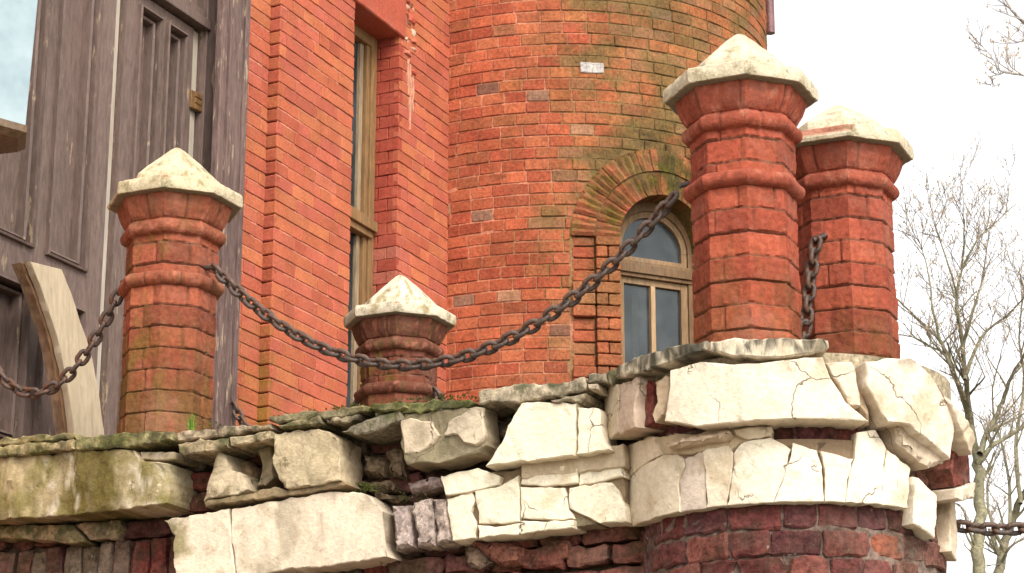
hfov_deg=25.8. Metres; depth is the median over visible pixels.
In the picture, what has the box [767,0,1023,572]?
sky
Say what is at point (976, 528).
iron chain
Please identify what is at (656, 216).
iron chain
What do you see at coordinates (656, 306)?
arched window
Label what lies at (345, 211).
brick house
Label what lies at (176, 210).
brick pillar
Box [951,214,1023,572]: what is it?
bare tree
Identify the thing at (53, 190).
door leaf
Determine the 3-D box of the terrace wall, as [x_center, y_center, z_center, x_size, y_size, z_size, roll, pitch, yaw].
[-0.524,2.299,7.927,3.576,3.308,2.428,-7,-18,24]
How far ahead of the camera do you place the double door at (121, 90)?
9.38 m
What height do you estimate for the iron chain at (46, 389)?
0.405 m
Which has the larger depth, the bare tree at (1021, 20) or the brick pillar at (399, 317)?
the bare tree at (1021, 20)
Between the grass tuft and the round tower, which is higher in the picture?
the round tower
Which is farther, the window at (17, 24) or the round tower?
the round tower
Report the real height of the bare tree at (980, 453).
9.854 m
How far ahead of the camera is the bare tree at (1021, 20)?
18.20 m
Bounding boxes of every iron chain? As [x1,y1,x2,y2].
[0,279,123,399]
[204,180,690,371]
[230,399,359,425]
[432,386,445,400]
[799,232,827,339]
[956,519,1023,535]
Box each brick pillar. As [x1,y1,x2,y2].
[107,148,242,433]
[344,275,455,406]
[663,34,818,343]
[794,105,913,358]
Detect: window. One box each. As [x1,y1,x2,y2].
[0,0,37,153]
[346,23,377,407]
[591,203,693,363]
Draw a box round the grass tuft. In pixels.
[187,411,200,430]
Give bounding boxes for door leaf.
[0,0,116,439]
[99,0,193,434]
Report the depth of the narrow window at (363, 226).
11.57 m
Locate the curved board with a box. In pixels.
[11,261,103,437]
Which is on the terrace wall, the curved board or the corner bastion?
the curved board
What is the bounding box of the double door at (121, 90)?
[0,0,250,439]
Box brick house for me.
[236,0,449,425]
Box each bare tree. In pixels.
[892,129,1023,572]
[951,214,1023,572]
[966,0,1023,86]
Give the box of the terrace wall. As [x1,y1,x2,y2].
[0,363,645,572]
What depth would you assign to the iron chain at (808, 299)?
7.12 m
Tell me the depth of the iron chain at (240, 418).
9.73 m
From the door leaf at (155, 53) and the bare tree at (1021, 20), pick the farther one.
the bare tree at (1021, 20)
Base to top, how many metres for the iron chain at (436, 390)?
0.557 m
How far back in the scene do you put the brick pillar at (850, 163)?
7.19 m
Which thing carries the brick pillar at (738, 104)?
on the corner bastion
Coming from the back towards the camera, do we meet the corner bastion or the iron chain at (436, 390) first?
the iron chain at (436, 390)
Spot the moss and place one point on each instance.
(369, 487)
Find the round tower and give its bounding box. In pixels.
[445,0,774,403]
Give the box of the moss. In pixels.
[199,391,477,501]
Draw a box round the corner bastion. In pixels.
[604,338,974,572]
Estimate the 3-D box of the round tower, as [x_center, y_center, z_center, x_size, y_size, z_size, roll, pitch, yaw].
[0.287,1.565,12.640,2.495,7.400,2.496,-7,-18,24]

